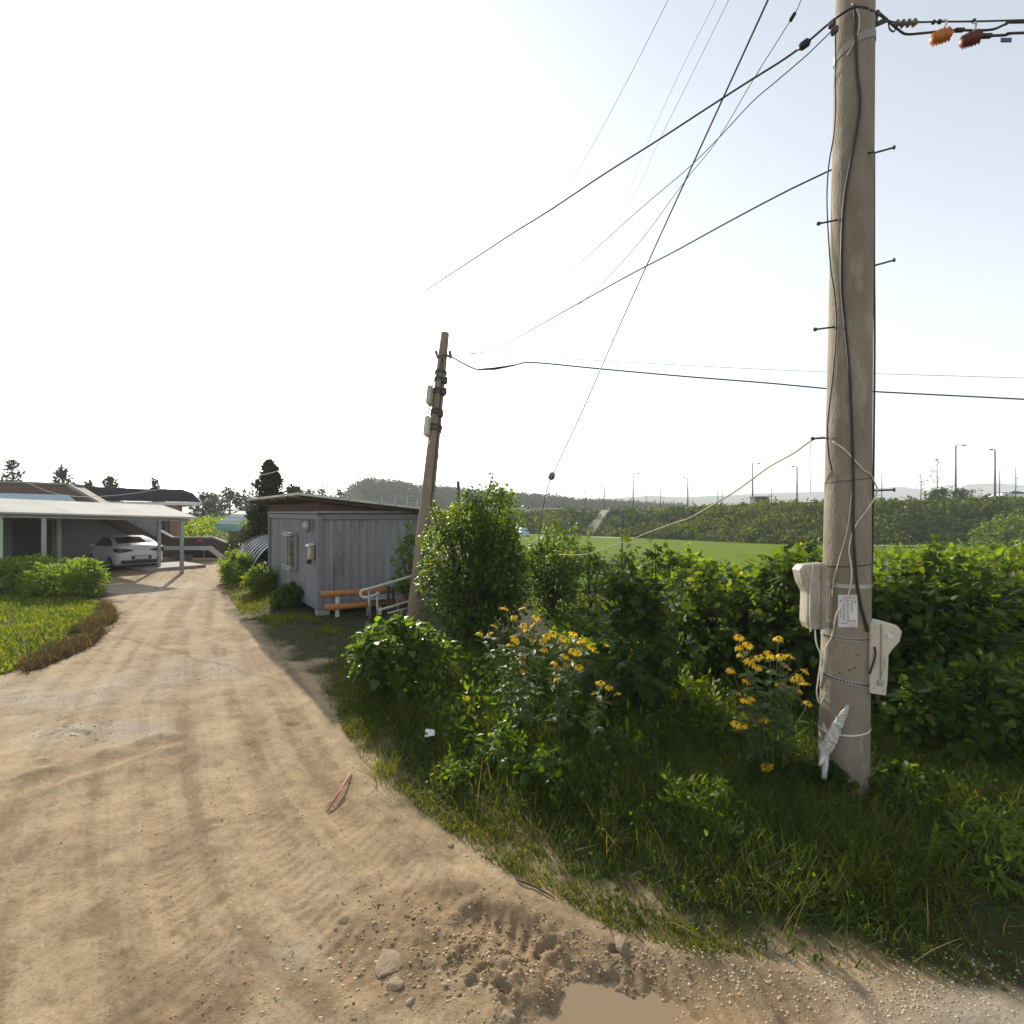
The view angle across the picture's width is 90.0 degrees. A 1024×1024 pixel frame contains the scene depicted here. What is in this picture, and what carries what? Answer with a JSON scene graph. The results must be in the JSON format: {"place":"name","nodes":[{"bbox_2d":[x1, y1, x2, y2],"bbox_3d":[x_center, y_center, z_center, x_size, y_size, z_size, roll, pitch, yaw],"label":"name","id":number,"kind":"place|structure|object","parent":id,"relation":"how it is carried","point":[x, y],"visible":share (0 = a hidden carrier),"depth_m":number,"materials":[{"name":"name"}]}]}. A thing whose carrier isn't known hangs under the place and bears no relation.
{"place":"outdoors","nodes":[
{"label":"outdoors","id":0,"kind":"place"},
{"bbox_2d":[348,485,611,510],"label":"hill","id":1,"kind":"structure","parent":0,"point":[359,498],"depth_m":247.73,"materials":[{"name":"tree foliage"},{"name":"leaf"}]},
{"bbox_2d":[343,476,685,509],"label":"forest","id":2,"kind":"object","parent":1,"relation":"on","point":[371,484],"visible":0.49,"depth_m":251.19,"materials":[{"name":"plant"}]},
{"bbox_2d":[0,557,1023,1023],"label":"dirt road","id":3,"kind":"structure","parent":0,"point":[168,623],"depth_m":3.49,"materials":[{"name":"soil"}]},
{"bbox_2d":[0,498,196,573],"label":"carport","id":4,"kind":"object","parent":3,"relation":"on","point":[45,509],"visible":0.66,"depth_m":19.53,"materials":[{"name":"metal"}]},
{"bbox_2d":[89,535,163,570],"bbox_3d":[-17.670,1.772,23.346,4.644,1.456,2.160,0,0,38],"label":"parked car","id":5,"kind":"object","parent":3,"relation":"on","point":[112,552],"visible":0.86,"depth_m":22.09,"materials":[{"name":"white metal"}]},
{"bbox_2d":[126,561,205,571],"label":"concrete slab","id":6,"kind":"structure","parent":3,"relation":"on","point":[165,566],"depth_m":22.42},
{"bbox_2d":[161,530,232,559],"bbox_3d":[-17.047,1.765,27.445,5.010,1.733,1.810,0,0,0],"label":"entrance stair","id":7,"kind":"object","parent":3,"relation":"on","point":[212,546],"visible":0.68,"depth_m":26.60,"materials":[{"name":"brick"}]},
{"bbox_2d":[325,771,351,810],"bbox_3d":[-1.536,2.499,4.605,0.057,0.047,0.592,0,0,4],"label":"broken stick","id":8,"kind":"object","parent":3,"relation":"on","point":[341,789],"visible":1,"depth_m":4.53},
{"bbox_2d":[30,694,717,1023],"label":"clods","id":9,"kind":"object","parent":3,"relation":"on","point":[483,972],"visible":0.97,"depth_m":2.91,"materials":[{"name":"soil"}]},
{"bbox_2d":[375,948,399,977],"bbox_3d":[-0.683,2.531,2.898,0.192,0.036,0.200,0,0,-25],"label":"rock","id":10,"kind":"object","parent":3,"relation":"on","point":[386,963],"visible":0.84,"depth_m":2.86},
{"bbox_2d":[386,976,403,990],"bbox_3d":[-0.624,2.515,2.731,0.097,0.026,0.081,0,0,0],"label":"rock","id":11,"kind":"object","parent":3,"relation":"on","point":[395,983],"visible":1,"depth_m":2.72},
{"bbox_2d":[501,1008,516,1023],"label":"rock","id":12,"kind":"object","parent":3,"relation":"on","point":[507,1016],"visible":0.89,"depth_m":2.55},
{"bbox_2d":[318,670,762,958],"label":"edge grass","id":13,"kind":"structure","parent":3,"relation":"on","point":[600,911],"depth_m":3.65,"materials":[{"name":"plant"}]},
{"bbox_2d":[533,966,679,1023],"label":"puddle","id":14,"kind":"object","parent":3,"relation":"on","point":[590,1002],"visible":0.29,"depth_m":2.66,"materials":[{"name":"brown liquid"}]},
{"bbox_2d":[614,936,627,954],"bbox_3d":[0.632,2.520,2.977,0.074,0.053,0.103,0,0,-29],"label":"rock","id":15,"kind":"object","parent":3,"relation":"on","point":[621,945],"visible":1,"depth_m":2.96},
{"bbox_2d":[0,535,1023,984],"bbox_3d":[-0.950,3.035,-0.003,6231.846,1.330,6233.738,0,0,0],"label":"ground","id":16,"kind":"structure","parent":0,"point":[350,621],"depth_m":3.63,"materials":[{"name":"plant"}]},
{"bbox_2d":[0,517,2,580],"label":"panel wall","id":17,"kind":"structure","parent":16,"relation":"on","point":[1,537],"depth_m":16.69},
{"bbox_2d":[0,459,26,480],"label":"distant tree","id":18,"kind":"object","parent":16,"relation":"on","point":[11,465],"visible":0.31,"depth_m":61.85,"materials":[{"name":"green plant"}]},
{"bbox_2d":[0,553,76,594],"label":"flower bush","id":19,"kind":"object","parent":16,"relation":"on","point":[11,568],"visible":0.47,"depth_m":15.24,"materials":[{"name":"green plant"}]},
{"bbox_2d":[0,589,108,674],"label":"verge grass","id":20,"kind":"structure","parent":16,"relation":"on","point":[58,613],"depth_m":11.27,"materials":[{"name":"plant"}]},
{"bbox_2d":[14,555,112,598],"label":"flower bush","id":21,"kind":"object","parent":16,"relation":"on","point":[69,580],"visible":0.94,"depth_m":14.49,"materials":[{"name":"green plant"}]},
{"bbox_2d":[51,464,75,483],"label":"distant tree","id":22,"kind":"object","parent":16,"relation":"on","point":[62,474],"visible":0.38,"depth_m":61.82,"materials":[{"name":"green plant"}]},
{"bbox_2d":[14,597,122,673],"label":"red weeds","id":23,"kind":"object","parent":16,"relation":"on","point":[49,654],"visible":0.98,"depth_m":9.61,"materials":[{"name":"plant"}]},
{"bbox_2d":[0,481,156,565],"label":"garage house","id":24,"kind":"structure","parent":16,"relation":"on","point":[21,536],"depth_m":24.73,"materials":[{"name":"concrete"}]},
{"bbox_2d":[12,521,51,564],"bbox_3d":[-21.685,1.450,23.151,0.047,2.100,1.300,0,0,38],"label":"door","id":25,"kind":"structure","parent":24,"relation":"in","point":[26,535],"depth_m":23.03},
{"bbox_2d":[101,475,123,501],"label":"distant tree","id":26,"kind":"object","parent":16,"relation":"on","point":[108,481],"visible":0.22,"depth_m":61.75,"materials":[{"name":"green plant"}]},
{"bbox_2d":[82,485,202,536],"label":"farm house","id":27,"kind":"structure","parent":16,"relation":"on","point":[177,499],"depth_m":31.32,"materials":[{"name":"tile"}]},
{"bbox_2d":[187,491,217,524],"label":"distant tree","id":28,"kind":"object","parent":16,"relation":"on","point":[209,507],"visible":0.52,"depth_m":84.51,"materials":[{"name":"green plant"}]},
{"bbox_2d":[206,492,226,518],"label":"distant tree","id":29,"kind":"object","parent":16,"relation":"on","point":[213,498],"visible":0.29,"depth_m":94.71,"materials":[{"name":"green plant"}]},
{"bbox_2d":[182,513,253,541],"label":"vegetation","id":30,"kind":"object","parent":16,"relation":"on","point":[204,526],"visible":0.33,"depth_m":42.26,"materials":[{"name":"green plant"}]},
{"bbox_2d":[214,486,244,519],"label":"distant tree","id":31,"kind":"object","parent":16,"relation":"on","point":[232,495],"visible":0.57,"depth_m":84.95,"materials":[{"name":"green plant"}]},
{"bbox_2d":[214,512,248,540],"bbox_3d":[-17.527,1.241,32.875,2.298,2.518,2.350,0,0,0],"label":"garden canopy","id":32,"kind":"object","parent":16,"relation":"on","point":[234,518],"visible":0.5,"depth_m":32.10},
{"bbox_2d":[214,547,262,583],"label":"roadside bush","id":33,"kind":"object","parent":16,"relation":"on","point":[243,559],"visible":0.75,"depth_m":17.91,"materials":[{"name":"green plant"}]},
{"bbox_2d":[231,489,254,518],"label":"distant tree","id":34,"kind":"object","parent":16,"relation":"on","point":[246,505],"visible":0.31,"depth_m":89.47,"materials":[{"name":"green plant"}]},
{"bbox_2d":[231,534,267,574],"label":"hoop tunnel","id":35,"kind":"structure","parent":16,"relation":"on","point":[256,547],"depth_m":19.85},
{"bbox_2d":[220,458,286,565],"bbox_3d":[-11.343,0.074,23.895,4.000,5.269,3.801,0,0,38],"label":"conifer tree","id":36,"kind":"object","parent":16,"relation":"on","point":[270,484],"visible":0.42,"depth_m":23.47,"materials":[{"name":"green plant"}]},
{"bbox_2d":[239,561,278,593],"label":"weed clump","id":37,"kind":"object","parent":16,"relation":"on","point":[253,583],"visible":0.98,"depth_m":15.35,"materials":[{"name":"green plant"}]},
{"bbox_2d":[270,578,302,607],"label":"weed clump","id":38,"kind":"object","parent":16,"relation":"on","point":[288,595],"visible":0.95,"depth_m":13.27,"materials":[{"name":"green plant"}]},
{"bbox_2d":[224,580,356,674],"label":"yard grass","id":39,"kind":"structure","parent":16,"relation":"on","point":[250,604],"depth_m":12.27,"materials":[{"name":"plant"}]},
{"bbox_2d":[285,482,302,493],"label":"distant tree","id":40,"kind":"object","parent":16,"relation":"on","point":[291,488],"visible":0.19,"depth_m":59.71,"materials":[{"name":"green plant"}]},
{"bbox_2d":[246,492,449,615],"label":"container shed","id":41,"kind":"structure","parent":16,"relation":"on","point":[317,544],"depth_m":13.12,"materials":[{"name":"paint"}]},
{"bbox_2d":[282,532,297,570],"bbox_3d":[-6.216,1.080,14.329,0.216,1.020,0.942,0,0,-36],"label":"window","id":42,"kind":"structure","parent":41,"relation":"in","point":[292,537],"depth_m":14.14,"materials":[{"name":"glass"}]},
{"bbox_2d":[321,586,406,616],"bbox_3d":[-3.518,2.173,12.285,2.004,0.693,0.257,0,0,-23],"label":"pipe barrier","id":43,"kind":"object","parent":16,"relation":"on","point":[336,606],"visible":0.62,"depth_m":12.11,"materials":[{"name":"orange paint"}]},
{"bbox_2d":[366,594,399,617],"bbox_3d":[-3.115,2.260,12.295,0.750,0.480,0.500,0,0,-26],"label":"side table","id":44,"kind":"object","parent":16,"relation":"on","point":[395,597],"visible":0.53,"depth_m":12.18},
{"bbox_2d":[359,575,411,620],"bbox_3d":[-2.512,1.777,10.714,1.332,0.884,0.256,0,0,-38],"label":"handrail","id":45,"kind":"object","parent":16,"relation":"on","point":[369,596],"visible":0.94,"depth_m":10.39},
{"bbox_2d":[378,600,407,613],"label":"fallen rails","id":46,"kind":"object","parent":16,"relation":"on","point":[392,606],"visible":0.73,"depth_m":10.63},
{"bbox_2d":[341,610,461,703],"bbox_3d":[-1.519,1.944,6.957,1.501,1.214,1.418,0,0,16],"label":"broad leaf shrub","id":47,"kind":"object","parent":16,"relation":"on","point":[372,656],"visible":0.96,"depth_m":6.61,"materials":[{"name":"plant"}]},
{"bbox_2d":[388,520,434,604],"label":"leafy bush","id":48,"kind":"object","parent":16,"relation":"on","point":[404,585],"visible":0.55,"depth_m":12.38,"materials":[{"name":"green plant"}]},
{"bbox_2d":[406,331,451,621],"bbox_3d":[-1.877,-0.830,11.663,0.456,7.169,2.119,0,0,17],"label":"leaning pole","id":49,"kind":"object","parent":16,"relation":"on","point":[435,395],"visible":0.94,"depth_m":11.66,"materials":[{"name":"concrete"}]},
{"bbox_2d":[29,409,430,496],"bbox_3d":[-10.851,-1.470,16.476,20.139,1.838,0.096,0,0,27],"label":"house cable","id":50,"kind":"object","parent":49,"relation":"attached to","point":[247,477],"visible":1,"depth_m":14.79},
{"bbox_2d":[450,1,667,350],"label":"overhead wire","id":51,"kind":"object","parent":49,"relation":"attached to","point":[586,155],"visible":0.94,"depth_m":9.01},
{"bbox_2d":[467,1,800,356],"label":"overhead wire","id":52,"kind":"object","parent":49,"relation":"attached to","point":[793,15],"visible":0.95,"depth_m":7.03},
{"bbox_2d":[452,351,1015,377],"bbox_3d":[9.765,-3.701,13.300,22.514,0.508,0.013,0,0,-4],"label":"overhead wire","id":53,"kind":"object","parent":49,"relation":"attached to","point":[722,367],"visible":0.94,"depth_m":12.99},
{"bbox_2d":[452,357,1023,399],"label":"overhead cable","id":54,"kind":"object","parent":49,"relation":"attached to","point":[497,368],"visible":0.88,"depth_m":11.90,"materials":[{"name":"rubber"}]},
{"bbox_2d":[430,751,482,794],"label":"verge weed","id":55,"kind":"object","parent":16,"relation":"on","point":[453,775],"visible":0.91,"depth_m":4.65,"materials":[{"name":"green plant"}]},
{"bbox_2d":[412,470,537,645],"bbox_3d":[-0.671,0.888,9.593,2.324,3.380,2.365,0,0,0],"label":"round bush","id":56,"kind":"object","parent":16,"relation":"on","point":[493,564],"visible":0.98,"depth_m":9.11,"materials":[{"name":"green plant"}]},
{"bbox_2d":[473,713,526,778],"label":"verge weed","id":57,"kind":"object","parent":16,"relation":"on","point":[503,741],"visible":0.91,"depth_m":4.84,"materials":[{"name":"green plant"}]},
{"bbox_2d":[474,606,554,736],"bbox_3d":[0.021,1.720,5.517,0.889,1.442,0.476,0,0,0],"label":"coneflower plant","id":58,"kind":"object","parent":16,"relation":"on","point":[518,658],"visible":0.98,"depth_m":5.51,"materials":[{"name":"green plant"}]},
{"bbox_2d":[512,736,571,792],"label":"verge weed","id":59,"kind":"object","parent":16,"relation":"on","point":[544,760],"visible":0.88,"depth_m":4.50,"materials":[{"name":"green plant"}]},
{"bbox_2d":[512,510,595,615],"bbox_3d":[0.949,1.279,12.061,2.018,2.637,1.793,0,0,-12],"label":"leafy bush","id":60,"kind":"object","parent":16,"relation":"on","point":[565,569],"visible":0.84,"depth_m":11.96,"materials":[{"name":"green plant"}]},
{"bbox_2d":[528,631,594,747],"bbox_3d":[0.550,1.825,5.389,0.552,1.249,0.640,0,0,-29],"label":"coneflower plant","id":61,"kind":"object","parent":16,"relation":"on","point":[561,724],"visible":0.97,"depth_m":5.29,"materials":[{"name":"green plant"}]},
{"bbox_2d":[571,531,608,611],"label":"bean bush","id":62,"kind":"object","parent":16,"relation":"on","point":[590,549],"visible":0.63,"depth_m":12.41,"materials":[{"name":"green plant"}]},
{"bbox_2d":[580,680,621,755],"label":"coneflower plant","id":63,"kind":"object","parent":16,"relation":"on","point":[593,727],"visible":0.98,"depth_m":5.08,"materials":[{"name":"green plant"}]},
{"bbox_2d":[571,568,650,592],"bbox_3d":[3.602,2.424,18.793,3.287,1.054,7.454,0,0,10],"label":"onion patch","id":64,"kind":"object","parent":16,"relation":"on","point":[586,583],"visible":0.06,"depth_m":15.86,"materials":[{"name":"green plant"}]},
{"bbox_2d":[575,549,657,570],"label":"garden bush","id":65,"kind":"object","parent":16,"relation":"on","point":[612,565],"visible":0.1,"depth_m":22.39,"materials":[{"name":"green plant"}]},
{"bbox_2d":[548,533,710,725],"bbox_3d":[1.451,1.411,6.291,1.606,2.301,1.644,0,0,45],"label":"mulberry sapling","id":66,"kind":"object","parent":16,"relation":"on","point":[655,668],"visible":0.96,"depth_m":6.08,"materials":[{"name":"green plant"}]},
{"bbox_2d":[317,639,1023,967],"bbox_3d":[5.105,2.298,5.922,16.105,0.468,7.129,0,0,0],"label":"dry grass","id":67,"kind":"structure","parent":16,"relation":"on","point":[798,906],"depth_m":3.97,"materials":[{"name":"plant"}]},
{"bbox_2d":[319,642,1023,991],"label":"verge weeds","id":68,"kind":"object","parent":16,"relation":"on","point":[901,872],"visible":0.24,"depth_m":4.01,"materials":[{"name":"green plant"}]},
{"bbox_2d":[536,559,809,655],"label":"garden greens","id":69,"kind":"object","parent":16,"relation":"on","point":[558,618],"visible":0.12,"depth_m":11.01,"materials":[{"name":"green plant"}]},
{"bbox_2d":[628,542,744,599],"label":"garden bush","id":70,"kind":"object","parent":16,"relation":"on","point":[671,563],"visible":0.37,"depth_m":12.72,"materials":[{"name":"green plant"}]},
{"bbox_2d":[658,769,746,829],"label":"verge weed","id":71,"kind":"object","parent":16,"relation":"on","point":[668,789],"visible":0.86,"depth_m":4.10,"materials":[{"name":"green plant"}]},
{"bbox_2d":[424,616,1023,789],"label":"tall weeds","id":72,"kind":"object","parent":16,"relation":"on","point":[675,690],"visible":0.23,"depth_m":5.91,"materials":[{"name":"green plant"}]},
{"bbox_2d":[429,620,1022,787],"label":"broad weeds","id":73,"kind":"object","parent":16,"relation":"on","point":[690,707],"visible":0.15,"depth_m":5.93,"materials":[{"name":"green plant"}]},
{"bbox_2d":[657,561,805,685],"bbox_3d":[3.205,1.688,7.638,2.318,1.910,2.025,0,0,0],"label":"creeper shrub","id":74,"kind":"object","parent":16,"relation":"on","point":[721,607],"visible":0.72,"depth_m":7.15,"materials":[{"name":"green plant"}]},
{"bbox_2d":[725,634,811,782],"bbox_3d":[2.426,1.782,4.807,0.684,1.372,0.945,0,0,32],"label":"coneflower plant","id":75,"kind":"object","parent":16,"relation":"on","point":[756,753],"visible":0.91,"depth_m":4.67,"materials":[{"name":"green plant"}]},
{"bbox_2d":[731,537,882,691],"bbox_3d":[4.021,1.526,7.163,2.082,2.372,2.201,0,0,-40],"label":"creeper shrub","id":76,"kind":"object","parent":16,"relation":"on","point":[775,578],"visible":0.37,"depth_m":6.66,"materials":[{"name":"green plant"}]},
{"bbox_2d":[794,754,860,803],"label":"verge weed","id":77,"kind":"object","parent":16,"relation":"on","point":[813,770],"visible":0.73,"depth_m":4.38,"materials":[{"name":"green plant"}]},
{"bbox_2d":[792,0,901,800],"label":"utility pole","id":78,"kind":"object","parent":16,"relation":"on","point":[859,643],"visible":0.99,"depth_m":4.41,"materials":[{"name":"concrete"}]},
{"bbox_2d":[418,5,869,295],"bbox_3d":[0.538,-4.359,7.456,0.071,0.276,8.011,0,0,-38],"label":"overhead cable","id":79,"kind":"object","parent":78,"relation":"attached to","point":[804,44],"visible":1,"depth_m":5.48,"materials":[{"name":"rubber"}]},
{"bbox_2d":[537,0,768,548],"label":"guy wire","id":80,"kind":"object","parent":78,"relation":"attached to","point":[551,475],"visible":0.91,"depth_m":6.81,"materials":[{"name":"metal"}]},
{"bbox_2d":[454,151,873,354],"bbox_3d":[0.845,-3.435,8.396,0.091,0.751,9.231,0,0,-29],"label":"overhead cable","id":81,"kind":"object","parent":78,"relation":"attached to","point":[675,250],"visible":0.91,"depth_m":6.10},
{"bbox_2d":[559,436,832,554],"bbox_3d":[1.920,0.130,7.710,0.113,1.590,6.828,0,0,-15],"label":"rope","id":82,"kind":"object","parent":78,"relation":"attached to","point":[801,447],"visible":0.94,"depth_m":5.85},
{"bbox_2d":[564,28,833,276],"bbox_3d":[1.912,-4.391,7.230,0.050,0.396,5.834,0,0,-18],"label":"overhead wire","id":83,"kind":"object","parent":78,"relation":"attached to","point":[719,136],"visible":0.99,"depth_m":5.68,"materials":[{"name":"metal"}]},
{"bbox_2d":[818,705,848,779],"bbox_3d":[2.731,1.946,4.402,0.292,0.615,0.205,0,0,0],"label":"plastic wrap","id":84,"kind":"object","parent":78,"relation":"attached to","point":[829,742],"visible":1,"depth_m":4.36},
{"bbox_2d":[870,9,1023,38],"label":"service line","id":85,"kind":"object","parent":78,"relation":"attached to","point":[903,23],"visible":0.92,"depth_m":4.49,"materials":[{"name":"metal"}]},
{"bbox_2d":[929,19,953,46],"bbox_3d":[3.756,-4.190,4.480,0.182,0.243,0.114,0,0,0],"label":"connector cover","id":86,"kind":"object","parent":85,"relation":"hanging from","point":[941,36],"visible":1,"depth_m":4.46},
{"bbox_2d":[958,21,983,49],"bbox_3d":[3.945,-4.092,4.400,0.180,0.240,0.114,0,0,0],"label":"connector cover","id":87,"kind":"object","parent":85,"relation":"hanging from","point":[971,38],"visible":1,"depth_m":4.38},
{"bbox_2d":[868,759,947,813],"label":"verge weed","id":88,"kind":"object","parent":16,"relation":"on","point":[893,769],"visible":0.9,"depth_m":4.34,"materials":[{"name":"green plant"}]},
{"bbox_2d":[817,537,1023,624],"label":"weeds","id":89,"kind":"object","parent":16,"relation":"on","point":[980,553],"visible":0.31,"depth_m":12.68,"materials":[{"name":"green plant"}]},
{"bbox_2d":[819,532,1023,719],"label":"creeper shrub","id":90,"kind":"object","parent":16,"relation":"on","point":[956,632],"visible":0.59,"depth_m":6.19,"materials":[{"name":"green plant"}]},
{"bbox_2d":[871,648,1023,771],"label":"creeper shrub","id":91,"kind":"object","parent":16,"relation":"on","point":[1001,687],"visible":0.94,"depth_m":5.09,"materials":[{"name":"green plant"}]},
{"bbox_2d":[908,553,1023,667],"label":"creeper shrub","id":92,"kind":"object","parent":16,"relation":"on","point":[1015,574],"visible":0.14,"depth_m":8.13,"materials":[{"name":"green plant"}]},
{"bbox_2d":[925,804,1023,900],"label":"verge weed","id":93,"kind":"object","parent":16,"relation":"on","point":[995,832],"visible":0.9,"depth_m":3.49,"materials":[{"name":"green plant"}]},
{"bbox_2d":[967,508,1023,548],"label":"bank bush","id":94,"kind":"object","parent":16,"relation":"on","point":[995,523],"visible":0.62,"depth_m":44.07,"materials":[{"name":"green plant"}]},
{"bbox_2d":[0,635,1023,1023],"bbox_3d":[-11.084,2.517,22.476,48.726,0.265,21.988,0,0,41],"label":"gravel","id":95,"kind":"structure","parent":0,"point":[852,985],"depth_m":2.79,"materials":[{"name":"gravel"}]},
{"bbox_2d":[0,0,1023,512],"label":"sky","id":96,"kind":"structure","parent":0,"point":[224,224],"materials":[{"name":"white"}]},
{"bbox_2d":[185,498,1023,545],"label":"embankment","id":97,"kind":"structure","parent":0,"point":[717,535],"depth_m":67.32,"materials":[{"name":"soil"}]},
{"bbox_2d":[582,508,610,535],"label":"drain chute","id":98,"kind":"object","parent":97,"relation":"on","point":[598,519],"visible":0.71,"depth_m":82.79,"materials":[{"name":"stone"}]},
{"bbox_2d":[432,491,1023,547],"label":"scrub","id":99,"kind":"object","parent":97,"relation":"on","point":[725,531],"visible":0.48,"depth_m":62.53,"materials":[{"name":"green plant"}]},
{"bbox_2d":[928,484,969,499],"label":"round shrub","id":100,"kind":"object","parent":97,"relation":"on","point":[944,491],"visible":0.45,"depth_m":66.81,"materials":[{"name":"green plant"}]},
{"bbox_2d":[989,449,995,495],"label":"street lamp","id":101,"kind":"object","parent":97,"relation":"on","point":[994,471],"visible":0.95,"depth_m":67.77,"materials":[{"name":"metal"}]},
{"bbox_2d":[989,491,1023,498],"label":"greenhouse","id":102,"kind":"object","parent":97,"relation":"on","point":[1019,493],"visible":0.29,"depth_m":67.67,"materials":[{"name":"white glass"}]},
{"bbox_2d":[547,0,728,326],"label":"overhead wire","id":103,"kind":"object","parent":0,"point":[657,144],"visible":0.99,"depth_m":8.87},
{"bbox_2d":[565,0,715,295],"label":"overhead wire","id":104,"kind":"object","parent":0,"point":[656,122],"visible":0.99,"depth_m":9.01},
{"bbox_2d":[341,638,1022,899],"bbox_3d":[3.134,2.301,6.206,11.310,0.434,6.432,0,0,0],"label":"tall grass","id":105,"kind":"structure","parent":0,"point":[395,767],"depth_m":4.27,"materials":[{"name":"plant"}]},
{"bbox_2d":[432,532,975,566],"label":"rice field","id":106,"kind":"structure","parent":0,"point":[732,552],"depth_m":46.11,"materials":[{"name":"plant"}]},
{"bbox_2d":[605,484,1023,506],"bbox_3d":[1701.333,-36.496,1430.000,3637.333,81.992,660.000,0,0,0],"label":"mountains","id":107,"kind":"structure","parent":0,"point":[900,492],"depth_m":1262.21,"materials":[{"name":"forest foliage"},{"name":"rock"}]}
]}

